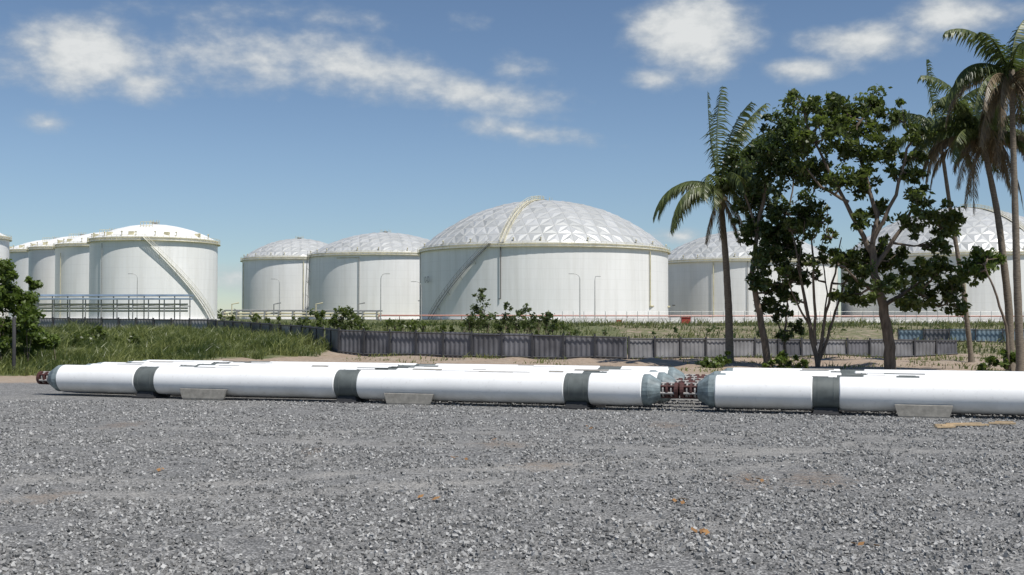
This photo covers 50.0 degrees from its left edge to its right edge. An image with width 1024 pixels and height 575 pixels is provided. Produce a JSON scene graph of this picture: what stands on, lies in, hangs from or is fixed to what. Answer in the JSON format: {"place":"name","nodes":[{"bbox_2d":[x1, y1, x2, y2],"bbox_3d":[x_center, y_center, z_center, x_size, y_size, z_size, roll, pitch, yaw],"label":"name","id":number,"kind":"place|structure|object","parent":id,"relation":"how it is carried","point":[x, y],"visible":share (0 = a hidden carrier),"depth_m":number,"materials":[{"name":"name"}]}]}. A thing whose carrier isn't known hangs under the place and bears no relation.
{"place":"outdoors","nodes":[
{"label":"outdoors","id":0,"kind":"place"},
{"bbox_2d":[0,318,1023,574],"bbox_3d":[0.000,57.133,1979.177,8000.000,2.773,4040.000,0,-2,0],"label":"ground","id":1,"kind":"structure","parent":0,"point":[18,388],"depth_m":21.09,"materials":[{"name":"grey gravel"}]},
{"bbox_2d":[0,233,11,317],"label":"storage tank","id":2,"kind":"object","parent":1,"relation":"on","point":[5,240],"visible":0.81,"depth_m":300.77,"materials":[{"name":"metal"}]},
{"bbox_2d":[12,317,15,373],"bbox_3d":[-26.754,3.207,58.930,0.236,3.256,0.203,-1,-2,22],"label":"timber post","id":3,"kind":"object","parent":1,"relation":"on","point":[14,341],"visible":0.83,"depth_m":58.87,"materials":[{"name":"wood"}]},
{"bbox_2d":[0,258,60,361],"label":"shrub","id":4,"kind":"object","parent":1,"relation":"on","point":[17,303],"visible":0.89,"depth_m":65.49,"materials":[{"name":"green plant"}]},
{"bbox_2d":[9,236,55,318],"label":"storage tank","id":5,"kind":"object","parent":1,"relation":"on","point":[19,255],"visible":0.23,"depth_m":348.52,"materials":[{"name":"metal"}]},
{"bbox_2d":[26,234,84,317],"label":"storage tank","id":6,"kind":"object","parent":1,"relation":"on","point":[41,268],"visible":0.31,"depth_m":319.67,"materials":[{"name":"metal"}]},
{"bbox_2d":[53,230,107,317],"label":"storage tank","id":7,"kind":"object","parent":1,"relation":"on","point":[71,265],"visible":0.28,"depth_m":291.72,"materials":[{"name":"metal"}]},
{"bbox_2d":[51,325,142,346],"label":"shrub","id":8,"kind":"object","parent":1,"relation":"on","point":[103,333],"visible":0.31,"depth_m":84.69,"materials":[{"name":"green plant"}]},
{"bbox_2d":[34,294,193,318],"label":"canopied pipe rack","id":9,"kind":"object","parent":1,"relation":"on","point":[82,307],"visible":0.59,"depth_m":197.84,"materials":[{"name":"metal"}]},
{"bbox_2d":[37,317,206,329],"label":"sheet metal fence","id":10,"kind":"object","parent":1,"relation":"on","point":[103,322],"visible":0.52,"depth_m":123.74,"materials":[{"name":"grey metal"}]},
{"bbox_2d":[128,273,137,318],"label":"street lamp","id":11,"kind":"object","parent":1,"relation":"on","point":[137,292],"visible":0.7,"depth_m":235.03,"materials":[{"name":"metal"}]},
{"bbox_2d":[86,220,220,319],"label":"storage tank","id":12,"kind":"object","parent":1,"relation":"on","point":[155,257],"visible":0.91,"depth_m":255.74,"materials":[{"name":"metal"}]},
{"bbox_2d":[0,320,331,375],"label":"tall grass","id":13,"kind":"structure","parent":1,"relation":"on","point":[177,341],"depth_m":79.33,"materials":[{"name":"green plant"}]},
{"bbox_2d":[180,388,226,399],"bbox_3d":[-11.371,3.931,40.398,2.000,0.400,0.080,-1,-2,18],"label":"foam chock","id":14,"kind":"object","parent":1,"relation":"on","point":[203,394],"visible":1,"depth_m":40.37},
{"bbox_2d":[217,308,235,318],"bbox_3d":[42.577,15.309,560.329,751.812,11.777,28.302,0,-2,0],"label":"distant treeline","id":15,"kind":"object","parent":1,"relation":"on","point":[221,314],"depth_m":564.34,"materials":[{"name":"green plant"}]},
{"bbox_2d":[218,313,280,322],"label":"scrub","id":16,"kind":"object","parent":1,"relation":"on","point":[256,317],"visible":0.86,"depth_m":124.57,"materials":[{"name":"green plant"}]},
{"bbox_2d":[240,236,327,318],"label":"storage tank","id":17,"kind":"object","parent":1,"relation":"on","point":[267,266],"visible":0.56,"depth_m":367.07,"materials":[{"name":"metal"}]},
{"bbox_2d":[222,302,381,319],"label":"pipe manifold","id":18,"kind":"object","parent":1,"relation":"on","point":[251,312],"visible":0.68,"depth_m":235.40,"materials":[{"name":"beige paint"}]},
{"bbox_2d":[307,305,361,329],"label":"shrub","id":19,"kind":"object","parent":1,"relation":"on","point":[347,314],"visible":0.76,"depth_m":107.71,"materials":[{"name":"green plant"}]},
{"bbox_2d":[36,365,679,409],"bbox_3d":[-6.585,3.512,39.460,25.180,1.182,1.120,-1,-2,18],"label":"drilling riser joint","id":20,"kind":"object","parent":1,"relation":"on","point":[583,391],"visible":1,"depth_m":38.52,"materials":[{"name":"metal"}]},
{"bbox_2d":[305,229,429,319],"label":"storage tank","id":21,"kind":"object","parent":1,"relation":"on","point":[348,271],"visible":0.7,"depth_m":327.28,"materials":[{"name":"metal"}]},
{"bbox_2d":[380,273,389,320],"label":"street lamp","id":22,"kind":"object","parent":1,"relation":"on","point":[380,297],"visible":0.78,"depth_m":214.95,"materials":[{"name":"metal"}]},
{"bbox_2d":[86,363,691,406],"bbox_3d":[-5.936,3.546,40.680,25.180,1.182,1.120,-1,-2,18],"label":"drilling riser joint","id":23,"kind":"object","parent":1,"relation":"on","point":[663,377],"visible":0.18,"depth_m":39.66,"materials":[{"name":"metal"}]},
{"bbox_2d":[98,362,682,382],"bbox_3d":[-6.049,3.587,42.142,25.180,1.182,1.120,-1,-2,18],"label":"drilling riser joint","id":24,"kind":"object","parent":1,"relation":"on","point":[605,370],"visible":0.13,"depth_m":41.44,"materials":[{"name":"plastic"}]},
{"bbox_2d":[384,393,433,404],"bbox_3d":[-3.578,3.862,37.931,1.850,0.400,0.080,-1,-2,18],"label":"foam chock","id":25,"kind":"object","parent":1,"relation":"on","point":[406,398],"visible":1,"depth_m":37.91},
{"bbox_2d":[128,361,700,379],"bbox_3d":[-5.210,3.619,43.303,25.180,1.182,1.120,-1,-2,18],"label":"drilling riser joint","id":26,"kind":"object","parent":1,"relation":"on","point":[674,373],"visible":0.12,"depth_m":42.28,"materials":[{"name":"plastic"}]},
{"bbox_2d":[411,281,421,320],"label":"street lamp","id":27,"kind":"object","parent":1,"relation":"on","point":[421,300],"visible":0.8,"depth_m":214.95,"materials":[{"name":"metal"}]},
{"bbox_2d":[207,318,626,359],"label":"sheet metal fence","id":28,"kind":"object","parent":1,"relation":"on","point":[363,342],"visible":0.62,"depth_m":83.57,"materials":[{"name":"grey metal"}]},
{"bbox_2d":[143,360,699,375],"bbox_3d":[-5.037,3.658,44.674,25.180,1.182,1.120,-1,-2,18],"label":"drilling riser joint","id":29,"kind":"object","parent":1,"relation":"on","point":[437,364],"visible":0.13,"depth_m":43.75,"materials":[{"name":"plastic"}]},
{"bbox_2d":[291,316,573,335],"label":"scrub","id":30,"kind":"object","parent":1,"relation":"on","point":[413,326],"visible":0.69,"depth_m":100.97,"materials":[{"name":"green plant"}]},
{"bbox_2d":[462,288,500,331],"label":"shrub","id":31,"kind":"object","parent":1,"relation":"on","point":[479,322],"visible":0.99,"depth_m":91.65,"materials":[{"name":"green plant"}]},
{"bbox_2d":[147,425,878,545],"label":"fallen leaves","id":32,"kind":"object","parent":1,"relation":"on","point":[703,530],"visible":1,"depth_m":17.81,"materials":[{"name":"brown plant"}]},
{"bbox_2d":[492,301,536,333],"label":"shrub","id":33,"kind":"object","parent":1,"relation":"on","point":[504,318],"visible":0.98,"depth_m":92.77,"materials":[{"name":"green plant"}]},
{"bbox_2d":[529,310,557,334],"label":"shrub","id":34,"kind":"object","parent":1,"relation":"on","point":[547,316],"visible":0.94,"depth_m":93.58,"materials":[{"name":"green plant"}]},
{"bbox_2d":[417,196,670,319],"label":"storage tank","id":35,"kind":"object","parent":1,"relation":"on","point":[533,253],"visible":0.97,"depth_m":265.81,"materials":[{"name":"metal"}]},
{"bbox_2d":[569,273,579,316],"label":"street lamp","id":36,"kind":"object","parent":1,"relation":"on","point":[579,293],"visible":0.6,"depth_m":215.02,"materials":[{"name":"metal"}]},
{"bbox_2d":[126,315,1023,354],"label":"rough grass","id":37,"kind":"structure","parent":1,"relation":"on","point":[940,324],"depth_m":128.60,"materials":[{"name":"green plant"}]},
{"bbox_2d":[346,351,1011,371],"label":"weed tufts","id":38,"kind":"object","parent":1,"relation":"on","point":[845,366],"visible":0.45,"depth_m":77.18,"materials":[{"name":"green plant"}]},
{"bbox_2d":[680,317,690,323],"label":"fire hose cabinet","id":39,"kind":"object","parent":1,"relation":"on","point":[683,319],"visible":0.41,"depth_m":171.52,"materials":[{"name":"red metal"}]},
{"bbox_2d":[378,315,1013,319],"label":"fire water pipe","id":40,"kind":"object","parent":1,"relation":"on","point":[724,315],"visible":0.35,"depth_m":223.37,"materials":[{"name":"metal"}]},
{"bbox_2d":[699,350,731,367],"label":"shrub","id":41,"kind":"object","parent":1,"relation":"on","point":[722,361],"visible":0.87,"depth_m":65.53,"materials":[{"name":"green plant"}]},
{"bbox_2d":[653,87,790,362],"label":"coconut palm","id":42,"kind":"object","parent":1,"relation":"on","point":[703,191],"visible":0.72,"depth_m":69.87,"materials":[{"name":"green plant"}]},
{"bbox_2d":[668,228,837,314],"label":"storage tank","id":43,"kind":"object","parent":1,"relation":"on","point":[695,276],"visible":0.38,"depth_m":331.37,"materials":[{"name":"metal"}]},
{"bbox_2d":[570,325,948,336],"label":"scrub","id":44,"kind":"object","parent":1,"relation":"on","point":[604,332],"visible":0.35,"depth_m":116.83,"materials":[{"name":"green plant"}]},
{"bbox_2d":[717,107,833,363],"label":"broadleaf tree","id":45,"kind":"object","parent":1,"relation":"on","point":[764,153],"visible":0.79,"depth_m":66.59,"materials":[{"name":"green plant"}]},
{"bbox_2d":[560,317,1002,322],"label":"bund wall","id":46,"kind":"structure","parent":1,"relation":"on","point":[793,319],"depth_m":178.57,"materials":[{"name":"grey concrete"}]},
{"bbox_2d":[766,266,804,365],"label":"slender tree","id":47,"kind":"object","parent":1,"relation":"on","point":[783,336],"visible":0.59,"depth_m":68.23,"materials":[{"name":"green plant"}]},
{"bbox_2d":[762,350,809,368],"bbox_3d":[16.202,4.391,64.903,3.001,1.408,1.217,0,-2,11],"label":"shrub","id":48,"kind":"object","parent":1,"relation":"on","point":[780,359],"visible":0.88,"depth_m":64.88,"materials":[{"name":"green plant"}]},
{"bbox_2d":[628,336,957,359],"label":"sheet metal fence","id":49,"kind":"object","parent":1,"relation":"on","point":[668,348],"visible":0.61,"depth_m":83.25,"materials":[{"name":"grey metal"}]},
{"bbox_2d":[562,311,1023,323],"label":"wire fence","id":50,"kind":"object","parent":1,"relation":"on","point":[787,316],"visible":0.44,"depth_m":173.96,"materials":[{"name":"metal"}]},
{"bbox_2d":[776,204,857,366],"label":"slender tree","id":51,"kind":"object","parent":1,"relation":"on","point":[818,224],"visible":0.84,"depth_m":65.81,"materials":[{"name":"green plant"}]},
{"bbox_2d":[680,375,1023,415],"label":"drilling riser joint","id":52,"kind":"object","parent":1,"relation":"on","point":[826,395],"visible":1,"depth_m":33.63,"materials":[{"name":"metal"}]},
{"bbox_2d":[687,371,1023,379],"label":"drilling riser joint","id":53,"kind":"object","parent":1,"relation":"on","point":[836,373],"visible":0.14,"depth_m":36.50,"materials":[{"name":"plastic"}]},
{"bbox_2d":[691,373,1023,412],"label":"drilling riser joint","id":54,"kind":"object","parent":1,"relation":"on","point":[894,376],"visible":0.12,"depth_m":34.99,"materials":[{"name":"plastic"}]},
{"bbox_2d":[700,369,1023,377],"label":"drilling riser joint","id":55,"kind":"object","parent":1,"relation":"on","point":[978,373],"visible":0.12,"depth_m":37.58,"materials":[{"name":"plastic"}]},
{"bbox_2d":[701,368,1023,375],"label":"drilling riser joint","id":56,"kind":"object","parent":1,"relation":"on","point":[874,370],"visible":0.15,"depth_m":38.88,"materials":[{"name":"metal"}]},
{"bbox_2d":[778,85,971,369],"bbox_3d":[21.040,-3.597,63.160,11.124,16.898,5.820,0,-2,0],"label":"broadleaf tree","id":57,"kind":"object","parent":1,"relation":"on","point":[850,130],"visible":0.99,"depth_m":62.91,"materials":[{"name":"green plant"}]},
{"bbox_2d":[895,404,952,417],"bbox_3d":[12.343,3.721,32.890,1.650,0.400,0.080,-1,-2,18],"label":"foam chock","id":58,"kind":"object","parent":1,"relation":"on","point":[925,411],"visible":0.97,"depth_m":32.86,"materials":[{"name":"grey concrete"}]},
{"bbox_2d":[841,204,1023,314],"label":"storage tank","id":59,"kind":"object","parent":1,"relation":"on","point":[978,228],"visible":0.4,"depth_m":316.42,"materials":[{"name":"metal"}]},
{"bbox_2d":[934,424,955,427],"bbox_3d":[11.751,3.760,29.736,0.645,0.069,0.173,1,-2,-22],"label":"timber plank","id":60,"kind":"object","parent":1,"relation":"on","point":[947,426],"visible":1,"depth_m":29.70,"materials":[{"name":"beige wood"}]},
{"bbox_2d":[885,59,1009,361],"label":"coconut palm","id":61,"kind":"object","parent":1,"relation":"on","point":[923,120],"visible":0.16,"depth_m":72.13,"materials":[{"name":"leaf"},{"name":"bark"}]},
{"bbox_2d":[898,328,1023,342],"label":"blue site fence","id":62,"kind":"object","parent":1,"relation":"on","point":[982,335],"visible":0.62,"depth_m":109.88,"materials":[{"name":"blue metal"}]},
{"bbox_2d":[934,422,988,425],"bbox_3d":[12.320,3.755,30.145,1.500,0.069,0.237,0,-2,-3],"label":"timber plank","id":63,"kind":"object","parent":1,"relation":"on","point":[969,424],"visible":1,"depth_m":30.05,"materials":[{"name":"beige wood"}]},
{"bbox_2d":[916,75,1023,370],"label":"coconut palm","id":64,"kind":"object","parent":1,"relation":"on","point":[964,136],"visible":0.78,"depth_m":61.95,"materials":[{"name":"green plant"}]},
{"bbox_2d":[952,245,1010,370],"bbox_3d":[25.999,1.220,61.178,2.683,7.167,2.663,0,-2,0],"label":"slender tree","id":65,"kind":"object","parent":1,"relation":"on","point":[981,264],"visible":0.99,"depth_m":60.64,"materials":[{"name":"green plant"}]},
{"bbox_2d":[942,20,1023,370],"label":"coconut palm","id":66,"kind":"object","parent":1,"relation":"on","point":[1006,72],"visible":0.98,"depth_m":57.93,"materials":[{"name":"green plant"}]},
{"bbox_2d":[976,348,1015,370],"bbox_3d":[27.052,4.157,59.842,3.596,1.754,1.880,0,-2,14],"label":"shrub","id":67,"kind":"object","parent":1,"relation":"on","point":[1004,364],"visible":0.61,"depth_m":59.92,"materials":[{"name":"green plant"}]},
{"bbox_2d":[988,421,1015,423],"bbox_3d":[13.694,3.777,30.693,0.700,0.069,0.232,0,-2,11],"label":"timber plank","id":68,"kind":"object","parent":1,"relation":"on","point":[1003,422],"visible":1,"depth_m":30.61,"materials":[{"name":"beige wood"}]},
{"bbox_2d":[0,0,1023,317],"label":"sky","id":69,"kind":"structure","parent":0,"point":[248,125],"materials":[{"name":"blue"}]}
]}

